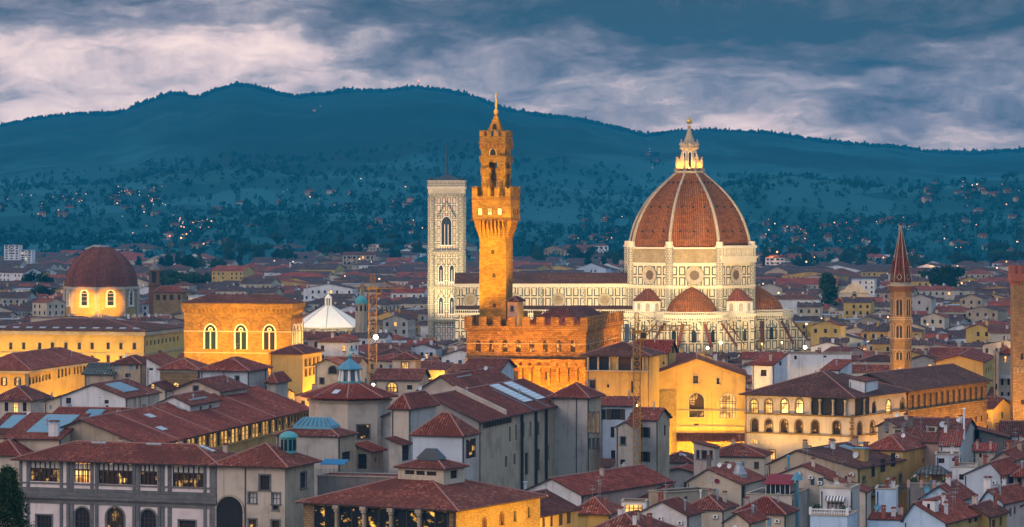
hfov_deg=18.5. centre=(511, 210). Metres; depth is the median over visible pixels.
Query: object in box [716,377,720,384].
window
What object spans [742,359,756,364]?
town house
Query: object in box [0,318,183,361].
long palace
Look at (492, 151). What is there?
belfry window
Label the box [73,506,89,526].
window
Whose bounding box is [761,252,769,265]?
cypress tree
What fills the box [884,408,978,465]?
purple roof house
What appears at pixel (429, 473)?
window
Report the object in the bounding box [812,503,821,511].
potted plant
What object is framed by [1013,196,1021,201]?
hillside house
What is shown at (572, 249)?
broadleaf tree
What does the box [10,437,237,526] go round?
building
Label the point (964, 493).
red roof house
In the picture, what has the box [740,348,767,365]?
town house
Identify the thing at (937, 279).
umbrella pine
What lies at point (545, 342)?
window
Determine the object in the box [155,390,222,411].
rooflight block
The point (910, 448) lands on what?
hip house
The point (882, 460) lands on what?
window
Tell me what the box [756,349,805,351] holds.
ground
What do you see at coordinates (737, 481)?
cream gable
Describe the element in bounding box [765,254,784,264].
building
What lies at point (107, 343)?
window
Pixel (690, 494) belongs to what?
terrace wall
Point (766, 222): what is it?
hillside house
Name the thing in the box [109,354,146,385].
shuttered house
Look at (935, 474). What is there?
canopy house
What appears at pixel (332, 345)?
town house
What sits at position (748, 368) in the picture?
town house
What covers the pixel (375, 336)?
street lamp
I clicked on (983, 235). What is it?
hillside house
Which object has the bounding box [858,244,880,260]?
umbrella pine
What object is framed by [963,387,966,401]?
window
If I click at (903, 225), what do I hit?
hillside house
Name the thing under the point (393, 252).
cypress tree
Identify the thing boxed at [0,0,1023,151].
sky
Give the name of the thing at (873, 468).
window
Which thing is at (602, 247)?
building
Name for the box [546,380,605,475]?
hip house
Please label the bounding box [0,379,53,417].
balcony house
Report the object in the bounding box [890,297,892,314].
twin window
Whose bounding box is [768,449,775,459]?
window
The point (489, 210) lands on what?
window
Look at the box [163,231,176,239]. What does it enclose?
hillside house
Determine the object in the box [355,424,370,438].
window
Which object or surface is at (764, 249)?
cypress tree
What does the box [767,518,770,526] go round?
window
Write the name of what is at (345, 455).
window
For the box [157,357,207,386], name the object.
church house
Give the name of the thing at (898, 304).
twin window
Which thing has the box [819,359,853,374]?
dormer house
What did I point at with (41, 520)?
window
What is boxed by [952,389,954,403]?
window
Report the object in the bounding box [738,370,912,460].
arcaded palace
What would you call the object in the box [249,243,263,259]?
broadleaf tree
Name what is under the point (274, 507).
window
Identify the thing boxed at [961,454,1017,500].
blue gable
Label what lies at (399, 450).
lean to
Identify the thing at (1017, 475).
olive house
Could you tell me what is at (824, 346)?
town house
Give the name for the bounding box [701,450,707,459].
window
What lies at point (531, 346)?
window
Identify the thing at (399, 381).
gallery house
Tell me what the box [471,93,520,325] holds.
palace tower
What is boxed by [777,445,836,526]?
teal house
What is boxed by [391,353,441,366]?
town house
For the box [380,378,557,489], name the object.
great hall
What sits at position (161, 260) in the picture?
cypress tree
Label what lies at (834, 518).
white block
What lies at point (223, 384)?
gable house
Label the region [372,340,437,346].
town house
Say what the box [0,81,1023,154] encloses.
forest
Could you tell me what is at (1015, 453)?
rose house
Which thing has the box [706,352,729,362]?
town house
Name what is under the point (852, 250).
umbrella pine
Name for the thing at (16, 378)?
window
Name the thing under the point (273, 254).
umbrella pine
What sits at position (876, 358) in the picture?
town house
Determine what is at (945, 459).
terrace block
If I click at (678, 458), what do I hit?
town house
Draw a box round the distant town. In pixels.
[0,241,1023,358]
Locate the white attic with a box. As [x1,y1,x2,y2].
[750,353,787,389]
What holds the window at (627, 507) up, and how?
in the glasshouse
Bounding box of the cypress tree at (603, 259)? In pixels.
[601,256,606,263]
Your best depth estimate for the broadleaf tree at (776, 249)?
3271.52 m
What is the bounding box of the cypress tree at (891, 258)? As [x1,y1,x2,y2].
[888,254,893,263]
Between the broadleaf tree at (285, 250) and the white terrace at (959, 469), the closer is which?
the white terrace at (959, 469)
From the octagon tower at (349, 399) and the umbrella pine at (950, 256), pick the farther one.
the umbrella pine at (950, 256)
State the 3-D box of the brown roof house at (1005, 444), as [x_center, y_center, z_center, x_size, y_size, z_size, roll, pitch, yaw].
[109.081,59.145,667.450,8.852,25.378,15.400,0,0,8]
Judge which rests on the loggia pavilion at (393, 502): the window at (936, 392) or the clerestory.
the clerestory
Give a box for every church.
[354,289,367,331]
[838,283,868,296]
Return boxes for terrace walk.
[316,459,397,495]
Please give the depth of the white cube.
659.37 m
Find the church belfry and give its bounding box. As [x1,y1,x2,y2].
[147,259,161,315]
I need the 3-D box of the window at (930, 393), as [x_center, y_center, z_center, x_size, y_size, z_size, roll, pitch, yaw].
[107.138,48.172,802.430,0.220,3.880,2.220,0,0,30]
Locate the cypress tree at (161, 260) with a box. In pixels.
[158,257,165,265]
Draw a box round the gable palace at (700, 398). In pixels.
[659,351,747,453]
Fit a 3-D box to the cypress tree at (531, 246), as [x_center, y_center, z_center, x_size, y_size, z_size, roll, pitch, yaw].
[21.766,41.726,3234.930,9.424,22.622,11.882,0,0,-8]
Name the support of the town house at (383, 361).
on the ground
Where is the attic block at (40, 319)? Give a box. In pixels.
[30,317,117,321]
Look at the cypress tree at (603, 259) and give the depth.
2966.94 m
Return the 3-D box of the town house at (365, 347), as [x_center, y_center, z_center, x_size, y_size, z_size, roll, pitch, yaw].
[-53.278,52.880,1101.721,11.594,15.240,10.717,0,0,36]
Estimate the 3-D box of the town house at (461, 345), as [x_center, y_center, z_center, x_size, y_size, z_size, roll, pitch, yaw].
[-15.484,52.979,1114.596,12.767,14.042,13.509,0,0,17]
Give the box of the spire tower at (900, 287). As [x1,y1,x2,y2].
[887,221,914,369]
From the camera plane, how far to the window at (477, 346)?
806.41 m
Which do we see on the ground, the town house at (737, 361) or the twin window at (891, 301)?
the town house at (737, 361)
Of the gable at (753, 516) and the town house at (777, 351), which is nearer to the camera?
the gable at (753, 516)
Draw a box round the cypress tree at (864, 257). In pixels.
[860,252,867,263]
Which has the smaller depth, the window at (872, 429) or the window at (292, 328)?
the window at (872, 429)
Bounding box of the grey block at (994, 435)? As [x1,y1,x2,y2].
[976,413,1010,455]
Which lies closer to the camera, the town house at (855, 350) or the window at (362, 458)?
the window at (362, 458)
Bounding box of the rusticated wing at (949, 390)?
[862,363,992,427]
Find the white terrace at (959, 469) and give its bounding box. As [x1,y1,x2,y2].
[951,453,977,483]
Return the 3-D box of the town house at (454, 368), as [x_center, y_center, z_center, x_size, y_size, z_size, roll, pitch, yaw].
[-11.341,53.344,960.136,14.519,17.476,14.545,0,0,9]
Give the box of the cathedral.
[454,117,807,353]
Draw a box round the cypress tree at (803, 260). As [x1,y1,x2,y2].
[800,252,808,265]
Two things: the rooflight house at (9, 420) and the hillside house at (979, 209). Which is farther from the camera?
the hillside house at (979, 209)
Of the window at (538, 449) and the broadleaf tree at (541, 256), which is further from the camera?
the broadleaf tree at (541, 256)
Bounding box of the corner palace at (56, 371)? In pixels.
[0,347,99,396]
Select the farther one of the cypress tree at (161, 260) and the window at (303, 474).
the cypress tree at (161, 260)
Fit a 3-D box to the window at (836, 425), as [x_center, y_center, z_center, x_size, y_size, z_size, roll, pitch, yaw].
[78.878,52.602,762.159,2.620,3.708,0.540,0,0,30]
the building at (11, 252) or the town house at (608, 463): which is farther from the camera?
the building at (11, 252)
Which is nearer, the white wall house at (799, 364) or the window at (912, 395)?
the window at (912, 395)
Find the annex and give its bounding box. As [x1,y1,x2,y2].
[263,371,291,397]
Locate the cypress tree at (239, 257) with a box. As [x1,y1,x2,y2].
[236,251,242,265]
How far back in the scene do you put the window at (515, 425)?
665.68 m
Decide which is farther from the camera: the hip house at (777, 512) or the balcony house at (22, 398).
the balcony house at (22, 398)
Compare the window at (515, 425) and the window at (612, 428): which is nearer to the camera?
the window at (515, 425)
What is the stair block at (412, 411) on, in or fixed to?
on the ground
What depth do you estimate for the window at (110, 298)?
1584.27 m
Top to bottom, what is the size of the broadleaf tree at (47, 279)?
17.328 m
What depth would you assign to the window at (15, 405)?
740.90 m
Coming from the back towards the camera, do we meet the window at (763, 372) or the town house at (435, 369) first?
the town house at (435, 369)
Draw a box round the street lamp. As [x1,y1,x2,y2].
[374,334,377,361]
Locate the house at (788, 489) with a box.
[745,472,808,526]
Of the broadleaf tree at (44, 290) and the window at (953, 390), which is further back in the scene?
the broadleaf tree at (44, 290)
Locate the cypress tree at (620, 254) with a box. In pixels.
[618,248,623,259]
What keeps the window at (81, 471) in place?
in the building at (79, 483)
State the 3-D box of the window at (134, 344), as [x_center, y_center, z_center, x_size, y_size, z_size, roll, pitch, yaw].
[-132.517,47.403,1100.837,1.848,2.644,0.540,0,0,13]
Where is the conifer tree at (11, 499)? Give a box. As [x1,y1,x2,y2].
[0,464,38,526]
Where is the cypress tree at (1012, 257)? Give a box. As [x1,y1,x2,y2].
[1009,252,1015,261]
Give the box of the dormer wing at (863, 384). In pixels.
[847,375,879,392]
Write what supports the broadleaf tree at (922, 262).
on the ground
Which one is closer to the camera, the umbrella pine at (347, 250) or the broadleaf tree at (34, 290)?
the broadleaf tree at (34, 290)
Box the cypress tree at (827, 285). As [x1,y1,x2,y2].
[818,272,840,305]
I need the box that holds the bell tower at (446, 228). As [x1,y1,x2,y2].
[427,145,466,339]
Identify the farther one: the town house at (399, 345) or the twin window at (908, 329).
the town house at (399, 345)
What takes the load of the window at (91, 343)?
in the long palace at (106, 340)
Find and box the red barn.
[523,461,673,505]
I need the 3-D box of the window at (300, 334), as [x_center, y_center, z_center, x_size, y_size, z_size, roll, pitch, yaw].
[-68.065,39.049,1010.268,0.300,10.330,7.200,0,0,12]
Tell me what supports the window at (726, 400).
in the gable palace at (700, 398)
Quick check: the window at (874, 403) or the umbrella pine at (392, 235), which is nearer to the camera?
the window at (874, 403)
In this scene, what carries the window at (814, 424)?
in the arcaded palace at (815, 409)
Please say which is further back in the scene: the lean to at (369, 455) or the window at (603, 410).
the window at (603, 410)
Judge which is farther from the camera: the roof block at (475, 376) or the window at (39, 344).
the window at (39, 344)
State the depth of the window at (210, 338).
1005.55 m
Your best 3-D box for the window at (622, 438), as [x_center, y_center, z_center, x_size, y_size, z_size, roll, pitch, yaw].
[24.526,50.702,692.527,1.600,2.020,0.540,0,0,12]
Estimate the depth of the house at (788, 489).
592.40 m
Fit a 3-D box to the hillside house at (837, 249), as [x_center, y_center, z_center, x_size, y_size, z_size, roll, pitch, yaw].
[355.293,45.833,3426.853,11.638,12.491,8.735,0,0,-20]
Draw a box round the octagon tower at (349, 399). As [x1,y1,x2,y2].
[301,349,398,471]
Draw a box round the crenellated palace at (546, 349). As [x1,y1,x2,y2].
[464,305,623,391]
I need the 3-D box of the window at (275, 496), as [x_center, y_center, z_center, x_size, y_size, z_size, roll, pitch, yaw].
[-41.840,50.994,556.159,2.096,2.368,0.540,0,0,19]
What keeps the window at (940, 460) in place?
in the terrace block at (945, 459)
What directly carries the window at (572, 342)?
in the crenellated palace at (546, 349)
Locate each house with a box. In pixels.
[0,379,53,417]
[0,411,29,441]
[0,412,90,451]
[0,438,33,526]
[38,211,45,216]
[40,392,60,412]
[53,394,134,415]
[56,211,65,216]
[57,372,161,407]
[81,362,116,386]
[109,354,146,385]
[125,190,135,194]
[143,350,176,385]
[151,210,159,215]
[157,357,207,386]
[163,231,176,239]
[167,374,251,395]
[170,222,179,226]
[176,353,183,359]
[190,242,202,248]
[195,343,272,389]
[208,431,322,526]
[267,338,324,400]
[273,414,358,495]
[288,388,296,399]
[294,384,314,405]
[303,326,338,347]
[305,189,314,195]
[312,356,344,388]
[315,332,360,358]
[323,351,369,382]
[326,189,335,193]
[358,344,382,352]
[358,350,379,358]
[366,353,397,382]
[371,365,431,403]
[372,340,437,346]
[377,341,415,355]
[377,342,413,350]
[389,347,423,367]
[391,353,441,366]
[401,202,411,207]
[407,196,415,201]
[411,340,442,356]
[421,353,440,360]
[421,358,453,378]
[439,345,466,363]
[447,340,466,352]
[448,363,463,372]
[531,488,581,526]
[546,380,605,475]
[578,476,620,526]
[580,341,665,406]
[589,233,599,239]
[594,506,677,526]
[601,390,639,457]
[601,458,615,468]
[628,402,672,477]
[639,481,675,506]
[639,483,704,526]
[669,451,693,467]
[669,457,693,487]
[676,346,700,358]
[676,349,690,357]
[690,477,739,526]
[692,440,721,475]
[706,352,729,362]
[719,433,773,476]
[728,357,741,364]
[731,485,799,526]
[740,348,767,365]
[740,363,751,374]
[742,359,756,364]
[747,379,751,387]
[751,345,783,359]
[762,220,770,225]
[765,436,906,511]
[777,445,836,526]
[782,225,792,231]
[784,348,851,379]
[791,236,800,242]
[810,339,846,351]
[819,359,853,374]
[819,475,860,526]
[820,223,831,228]
[823,235,831,241]
[823,343,863,356]
[823,461,873,526]
[832,247,842,250]
[838,350,860,363]
[852,360,889,375]
[858,349,889,363]
[861,238,870,244]
[867,505,905,526]
[868,422,926,511]
[874,478,898,511]
[882,350,928,356]
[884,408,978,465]
[897,223,906,229]
[907,465,953,509]
[912,348,937,367]
[915,346,928,352]
[917,469,977,504]
[921,196,931,202]
[927,343,982,351]
[929,347,974,357]
[949,241,961,245]
[968,491,1010,526]
[973,208,983,213]
[978,233,987,238]
[978,476,1023,526]
[981,189,988,194]
[983,336,1009,354]
[987,387,993,395]
[987,387,1009,429]
[990,439,1023,464]
[993,348,999,396]
[999,342,1009,401]
[999,406,1023,439]
[1003,188,1010,192]
[1003,432,1023,449]
[1008,214,1016,218]
[1009,461,1023,486]
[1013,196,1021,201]
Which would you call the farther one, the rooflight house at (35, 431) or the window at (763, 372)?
the window at (763, 372)
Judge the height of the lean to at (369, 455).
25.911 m
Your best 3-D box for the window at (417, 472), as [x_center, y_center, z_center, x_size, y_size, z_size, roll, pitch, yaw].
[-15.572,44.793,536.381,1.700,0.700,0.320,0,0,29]
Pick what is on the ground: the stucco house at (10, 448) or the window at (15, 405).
the stucco house at (10, 448)
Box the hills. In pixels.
[0,86,1023,264]
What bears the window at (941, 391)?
in the rusticated wing at (949, 390)
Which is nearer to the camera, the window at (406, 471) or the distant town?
the window at (406, 471)
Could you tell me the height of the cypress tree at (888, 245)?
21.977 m
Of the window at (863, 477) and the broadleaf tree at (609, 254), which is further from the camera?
the broadleaf tree at (609, 254)
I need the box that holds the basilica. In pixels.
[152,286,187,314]
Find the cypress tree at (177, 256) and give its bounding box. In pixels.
[175,251,180,263]
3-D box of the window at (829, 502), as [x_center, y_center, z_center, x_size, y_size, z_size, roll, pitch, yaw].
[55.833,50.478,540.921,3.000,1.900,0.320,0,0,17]
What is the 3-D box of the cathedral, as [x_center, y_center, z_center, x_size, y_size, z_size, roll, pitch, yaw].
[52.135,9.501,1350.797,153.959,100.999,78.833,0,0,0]
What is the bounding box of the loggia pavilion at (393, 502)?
[295,476,547,526]
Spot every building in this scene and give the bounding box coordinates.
[4,245,21,259]
[10,437,237,526]
[20,250,34,263]
[342,252,376,264]
[595,243,608,252]
[756,251,762,261]
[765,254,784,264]
[992,260,1018,266]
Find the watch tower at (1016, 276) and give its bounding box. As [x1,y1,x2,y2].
[1008,220,1023,419]
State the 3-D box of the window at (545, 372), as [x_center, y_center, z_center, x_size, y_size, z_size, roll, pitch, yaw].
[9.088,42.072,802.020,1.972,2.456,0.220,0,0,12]
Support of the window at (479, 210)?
in the palace tower at (495, 199)
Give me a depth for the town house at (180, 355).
1098.51 m
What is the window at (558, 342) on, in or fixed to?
in the crenellated palace at (546, 349)
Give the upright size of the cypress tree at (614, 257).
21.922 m
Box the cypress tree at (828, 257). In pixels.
[826,253,831,261]
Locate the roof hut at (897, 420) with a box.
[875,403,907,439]
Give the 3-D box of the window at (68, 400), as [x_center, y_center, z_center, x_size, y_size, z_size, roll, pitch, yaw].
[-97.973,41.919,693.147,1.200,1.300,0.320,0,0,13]
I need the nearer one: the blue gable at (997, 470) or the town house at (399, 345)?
the blue gable at (997, 470)
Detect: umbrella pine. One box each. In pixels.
[160,268,177,277]
[160,275,181,285]
[161,272,184,279]
[174,270,209,283]
[240,245,252,261]
[258,243,273,252]
[268,233,282,238]
[270,251,284,256]
[280,252,297,258]
[320,245,342,260]
[336,242,352,249]
[340,247,358,255]
[379,241,395,258]
[385,233,401,240]
[410,246,426,261]
[784,243,806,257]
[843,248,858,253]
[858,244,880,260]
[885,248,895,254]
[929,264,965,277]
[929,269,956,277]
[929,273,960,286]
[946,253,954,264]
[986,249,1009,259]
[987,241,1009,250]
[1008,249,1023,260]
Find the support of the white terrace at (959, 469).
on the ground
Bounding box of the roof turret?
[506,296,525,325]
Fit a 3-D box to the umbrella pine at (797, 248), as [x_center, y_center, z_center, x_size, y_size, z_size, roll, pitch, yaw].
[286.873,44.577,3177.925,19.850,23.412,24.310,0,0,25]
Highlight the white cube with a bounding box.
[938,418,963,461]
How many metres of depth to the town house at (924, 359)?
983.59 m
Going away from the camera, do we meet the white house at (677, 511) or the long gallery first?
the white house at (677, 511)
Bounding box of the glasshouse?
[620,498,647,512]
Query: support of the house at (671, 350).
on the ground
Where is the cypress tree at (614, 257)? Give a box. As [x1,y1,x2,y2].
[611,253,619,264]
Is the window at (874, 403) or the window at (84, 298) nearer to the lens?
the window at (874, 403)
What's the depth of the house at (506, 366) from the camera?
722.98 m
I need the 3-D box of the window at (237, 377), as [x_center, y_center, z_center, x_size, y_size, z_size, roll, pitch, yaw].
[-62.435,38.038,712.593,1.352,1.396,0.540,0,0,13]
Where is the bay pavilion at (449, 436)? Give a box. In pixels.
[409,412,481,480]
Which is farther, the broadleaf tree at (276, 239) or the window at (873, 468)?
the broadleaf tree at (276, 239)
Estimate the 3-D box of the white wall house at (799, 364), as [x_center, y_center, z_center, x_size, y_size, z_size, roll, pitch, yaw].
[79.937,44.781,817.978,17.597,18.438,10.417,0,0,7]
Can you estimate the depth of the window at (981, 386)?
833.02 m
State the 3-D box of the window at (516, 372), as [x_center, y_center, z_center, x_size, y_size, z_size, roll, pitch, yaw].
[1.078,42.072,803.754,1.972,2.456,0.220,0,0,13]
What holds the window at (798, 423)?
in the arcaded palace at (815, 409)
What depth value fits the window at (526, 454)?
673.28 m
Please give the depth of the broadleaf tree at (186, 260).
2723.78 m
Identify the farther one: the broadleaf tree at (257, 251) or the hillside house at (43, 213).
the hillside house at (43, 213)
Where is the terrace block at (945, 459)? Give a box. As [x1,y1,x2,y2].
[935,443,960,470]
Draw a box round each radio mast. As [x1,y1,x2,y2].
[168,235,170,254]
[179,237,182,256]
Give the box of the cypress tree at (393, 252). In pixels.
[390,249,397,256]
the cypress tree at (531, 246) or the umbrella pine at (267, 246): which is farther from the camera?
the cypress tree at (531, 246)
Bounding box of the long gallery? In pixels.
[60,385,308,452]
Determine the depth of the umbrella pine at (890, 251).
3240.01 m
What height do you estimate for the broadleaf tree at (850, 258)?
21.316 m
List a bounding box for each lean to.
[355,441,387,472]
[384,436,412,472]
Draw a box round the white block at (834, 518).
[809,507,858,526]
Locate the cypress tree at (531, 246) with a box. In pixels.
[529,241,535,256]
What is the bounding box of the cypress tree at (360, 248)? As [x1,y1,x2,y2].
[358,243,362,251]
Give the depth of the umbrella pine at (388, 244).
3183.32 m
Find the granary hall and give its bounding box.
[181,294,305,375]
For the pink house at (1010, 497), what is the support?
on the ground
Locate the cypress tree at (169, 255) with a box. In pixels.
[164,253,174,264]
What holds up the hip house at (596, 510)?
on the ground
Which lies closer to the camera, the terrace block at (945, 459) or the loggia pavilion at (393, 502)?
the loggia pavilion at (393, 502)
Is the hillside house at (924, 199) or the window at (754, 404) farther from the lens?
the hillside house at (924, 199)
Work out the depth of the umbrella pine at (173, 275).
2084.08 m
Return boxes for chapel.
[63,245,139,316]
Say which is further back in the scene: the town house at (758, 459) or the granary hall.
the granary hall
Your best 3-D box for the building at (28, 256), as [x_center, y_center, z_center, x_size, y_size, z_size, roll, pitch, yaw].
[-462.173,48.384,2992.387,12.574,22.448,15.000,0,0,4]
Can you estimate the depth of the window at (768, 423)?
771.55 m
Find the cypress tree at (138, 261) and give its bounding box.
[135,256,141,265]
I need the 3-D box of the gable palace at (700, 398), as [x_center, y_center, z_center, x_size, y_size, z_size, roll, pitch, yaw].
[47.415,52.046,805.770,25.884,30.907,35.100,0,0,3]
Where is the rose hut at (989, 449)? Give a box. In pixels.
[972,439,997,467]
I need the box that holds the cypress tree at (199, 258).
[196,252,203,267]
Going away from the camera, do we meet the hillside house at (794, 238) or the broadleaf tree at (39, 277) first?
the broadleaf tree at (39, 277)
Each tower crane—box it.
[359,274,403,384]
[624,313,691,464]
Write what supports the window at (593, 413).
in the hip house at (577, 429)
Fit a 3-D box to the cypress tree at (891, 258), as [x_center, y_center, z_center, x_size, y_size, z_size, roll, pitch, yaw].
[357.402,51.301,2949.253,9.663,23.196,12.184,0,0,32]
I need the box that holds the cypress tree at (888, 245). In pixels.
[884,241,890,254]
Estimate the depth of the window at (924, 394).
798.96 m
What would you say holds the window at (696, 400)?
in the gable palace at (700, 398)
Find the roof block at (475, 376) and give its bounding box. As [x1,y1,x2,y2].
[416,366,511,393]
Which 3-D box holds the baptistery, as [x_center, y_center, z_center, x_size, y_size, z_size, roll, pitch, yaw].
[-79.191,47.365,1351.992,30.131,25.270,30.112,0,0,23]
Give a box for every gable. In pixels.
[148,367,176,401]
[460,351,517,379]
[614,413,641,467]
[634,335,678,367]
[684,455,766,508]
[721,492,768,526]
[900,482,980,526]
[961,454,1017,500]
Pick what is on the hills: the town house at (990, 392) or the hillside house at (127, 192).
the hillside house at (127, 192)
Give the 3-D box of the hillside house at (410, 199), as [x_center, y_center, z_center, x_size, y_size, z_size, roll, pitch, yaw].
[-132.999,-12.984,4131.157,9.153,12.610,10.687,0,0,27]
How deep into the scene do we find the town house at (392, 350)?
1083.02 m
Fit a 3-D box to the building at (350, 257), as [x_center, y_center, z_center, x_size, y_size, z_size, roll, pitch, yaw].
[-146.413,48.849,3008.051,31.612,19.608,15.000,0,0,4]
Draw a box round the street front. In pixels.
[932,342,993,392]
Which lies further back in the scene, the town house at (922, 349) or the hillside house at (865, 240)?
the hillside house at (865, 240)
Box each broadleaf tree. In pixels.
[21,270,36,281]
[28,283,44,293]
[35,271,53,281]
[36,275,53,282]
[36,286,55,294]
[178,255,197,267]
[202,271,211,281]
[207,257,225,267]
[221,237,234,248]
[221,245,235,259]
[234,242,249,259]
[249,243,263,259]
[272,231,284,244]
[279,246,288,253]
[316,241,326,253]
[361,233,375,251]
[532,245,544,254]
[532,251,547,259]
[566,243,579,257]
[574,249,585,257]
[585,246,597,252]
[604,250,612,257]
[770,246,780,254]
[790,255,801,265]
[804,253,817,265]
[840,251,858,263]
[854,260,866,264]
[906,245,912,252]
[907,253,920,266]
[915,257,927,264]
[917,269,929,277]
[951,251,967,263]
[963,256,975,261]
[989,253,1001,266]
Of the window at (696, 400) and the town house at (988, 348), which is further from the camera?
the town house at (988, 348)
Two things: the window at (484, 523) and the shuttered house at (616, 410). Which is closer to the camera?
the window at (484, 523)
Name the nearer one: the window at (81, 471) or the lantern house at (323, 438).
the window at (81, 471)
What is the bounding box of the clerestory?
[393,448,469,484]
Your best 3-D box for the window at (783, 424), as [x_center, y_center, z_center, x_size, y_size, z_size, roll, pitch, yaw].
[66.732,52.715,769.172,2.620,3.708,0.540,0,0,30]
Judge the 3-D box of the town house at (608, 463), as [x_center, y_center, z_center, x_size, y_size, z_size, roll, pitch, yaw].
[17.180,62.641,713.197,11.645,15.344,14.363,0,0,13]
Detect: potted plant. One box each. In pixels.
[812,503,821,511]
[839,503,850,514]
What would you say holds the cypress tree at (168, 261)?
on the ground
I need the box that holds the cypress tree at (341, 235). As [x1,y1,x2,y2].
[337,232,344,243]
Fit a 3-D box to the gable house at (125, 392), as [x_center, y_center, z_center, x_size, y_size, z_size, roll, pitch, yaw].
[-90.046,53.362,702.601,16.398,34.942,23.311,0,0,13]
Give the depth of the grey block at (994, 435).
692.60 m
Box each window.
[1,377,6,385]
[8,342,12,349]
[13,403,17,411]
[14,377,20,385]
[21,342,25,349]
[30,461,59,481]
[35,513,52,526]
[37,342,41,349]
[66,289,69,306]
[66,398,70,403]
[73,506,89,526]
[74,463,89,482]
[77,342,81,349]
[80,290,88,306]
[89,342,94,349]
[99,463,131,484]
[105,290,115,306]
[105,342,110,349]
[105,506,124,526]
[118,342,122,349]
[128,289,133,306]
[132,342,136,349]
[140,465,156,484]
[140,508,156,526]
[173,466,202,486]
[177,519,196,526]
[192,385,198,390]
[200,317,220,348]
[230,317,251,348]
[234,375,239,381]
[247,491,257,503]
[247,518,256,526]
[258,317,279,349]
[258,474,271,490]
[270,492,280,505]
[270,519,280,526]
[271,505,279,510]
[291,317,297,344]
[294,317,300,343]
[298,316,303,343]
[300,470,307,489]
[319,377,324,384]
[328,365,337,373]
[342,451,349,460]
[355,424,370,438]
[358,454,366,468]
[386,382,397,391]
[401,361,408,367]
[402,445,408,460]
[405,470,413,474]
[416,471,424,474]
[427,471,435,475]
[451,470,457,478]
[466,438,475,458]
[475,340,480,351]
[477,208,482,215]
[482,518,486,526]
[486,208,492,215]
[489,148,496,154]
[489,340,493,351]
[496,208,502,215]
[499,512,504,525]
[502,340,506,351]
[514,370,518,378]
[514,510,516,521]
[515,425,516,439]
[516,340,520,351]
[525,453,527,474]
[528,506,530,517]
[529,340,533,351]
[538,449,539,470]
[543,340,547,351]
[544,371,550,379]
[550,516,552,526]
[556,340,560,351]
[559,514,562,525]
[567,512,570,523]
[570,340,574,351]
[588,379,596,389]
[589,411,591,433]
[592,411,595,433]
[592,437,595,448]
[596,411,599,433]
[596,437,599,448]
[602,409,605,419]
[606,409,624,419]
[611,427,613,437]
[611,450,614,457]
[619,436,626,444]
[625,505,642,511]
[641,427,649,437]
[641,452,649,461]
[688,392,704,417]
[692,375,699,383]
[696,450,699,459]
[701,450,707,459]
[709,450,712,459]
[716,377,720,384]
[718,393,736,418]
[743,486,745,497]
[749,398,758,412]
[750,418,758,431]
[754,462,758,468]
[761,370,765,375]
[763,398,772,412]
[763,418,772,432]
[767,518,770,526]
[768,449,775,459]
[779,398,788,413]
[779,418,788,433]
[793,419,803,433]
[794,398,803,413]
[810,419,819,434]
[828,501,842,508]
[831,420,840,434]
[857,421,862,436]
[862,475,866,482]
[869,420,875,435]
[872,401,876,412]
[872,464,874,476]
[881,459,884,471]
[886,399,891,414]
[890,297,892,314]
[890,323,892,337]
[891,453,894,466]
[895,297,902,315]
[895,323,902,337]
[895,350,902,359]
[899,397,905,412]
[899,473,902,483]
[906,297,910,315]
[906,323,910,337]
[906,350,910,359]
[911,394,914,409]
[917,393,919,408]
[923,392,926,407]
[929,392,932,406]
[935,391,938,405]
[938,458,943,462]
[940,390,943,404]
[946,389,949,404]
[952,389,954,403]
[958,388,961,402]
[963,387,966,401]
[969,386,972,400]
[974,386,977,400]
[980,385,983,399]
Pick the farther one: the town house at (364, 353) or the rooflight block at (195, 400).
the town house at (364, 353)
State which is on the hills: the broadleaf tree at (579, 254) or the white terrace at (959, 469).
the broadleaf tree at (579, 254)
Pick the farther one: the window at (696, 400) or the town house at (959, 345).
the town house at (959, 345)
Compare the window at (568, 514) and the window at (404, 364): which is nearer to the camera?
the window at (568, 514)
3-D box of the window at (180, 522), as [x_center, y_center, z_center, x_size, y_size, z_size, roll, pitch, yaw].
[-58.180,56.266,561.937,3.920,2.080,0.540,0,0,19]
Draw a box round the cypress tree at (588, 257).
[584,252,592,264]
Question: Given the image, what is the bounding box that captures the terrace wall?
[647,486,716,505]
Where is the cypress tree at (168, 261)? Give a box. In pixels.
[164,256,172,265]
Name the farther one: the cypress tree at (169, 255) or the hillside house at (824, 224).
the hillside house at (824, 224)
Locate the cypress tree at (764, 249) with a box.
[761,247,769,255]
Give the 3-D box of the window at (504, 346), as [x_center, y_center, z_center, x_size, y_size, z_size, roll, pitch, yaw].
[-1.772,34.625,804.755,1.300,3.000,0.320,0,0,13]
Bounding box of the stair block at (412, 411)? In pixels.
[387,386,440,460]
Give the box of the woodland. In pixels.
[0,108,1023,264]
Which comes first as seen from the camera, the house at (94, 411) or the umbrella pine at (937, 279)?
the house at (94, 411)
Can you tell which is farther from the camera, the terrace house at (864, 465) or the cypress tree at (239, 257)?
the cypress tree at (239, 257)
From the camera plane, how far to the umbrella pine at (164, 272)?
2170.24 m
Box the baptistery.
[302,292,354,331]
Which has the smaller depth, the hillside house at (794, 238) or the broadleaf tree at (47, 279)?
the broadleaf tree at (47, 279)
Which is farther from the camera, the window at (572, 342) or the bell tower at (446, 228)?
the bell tower at (446, 228)
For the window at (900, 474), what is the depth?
660.91 m
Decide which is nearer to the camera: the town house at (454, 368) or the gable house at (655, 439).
the gable house at (655, 439)
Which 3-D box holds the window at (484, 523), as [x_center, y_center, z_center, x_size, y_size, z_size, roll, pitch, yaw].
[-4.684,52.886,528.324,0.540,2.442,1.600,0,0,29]
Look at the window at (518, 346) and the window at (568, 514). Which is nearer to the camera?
the window at (568, 514)
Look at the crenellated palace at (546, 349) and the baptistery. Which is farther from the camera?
the baptistery
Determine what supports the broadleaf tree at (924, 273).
on the ground

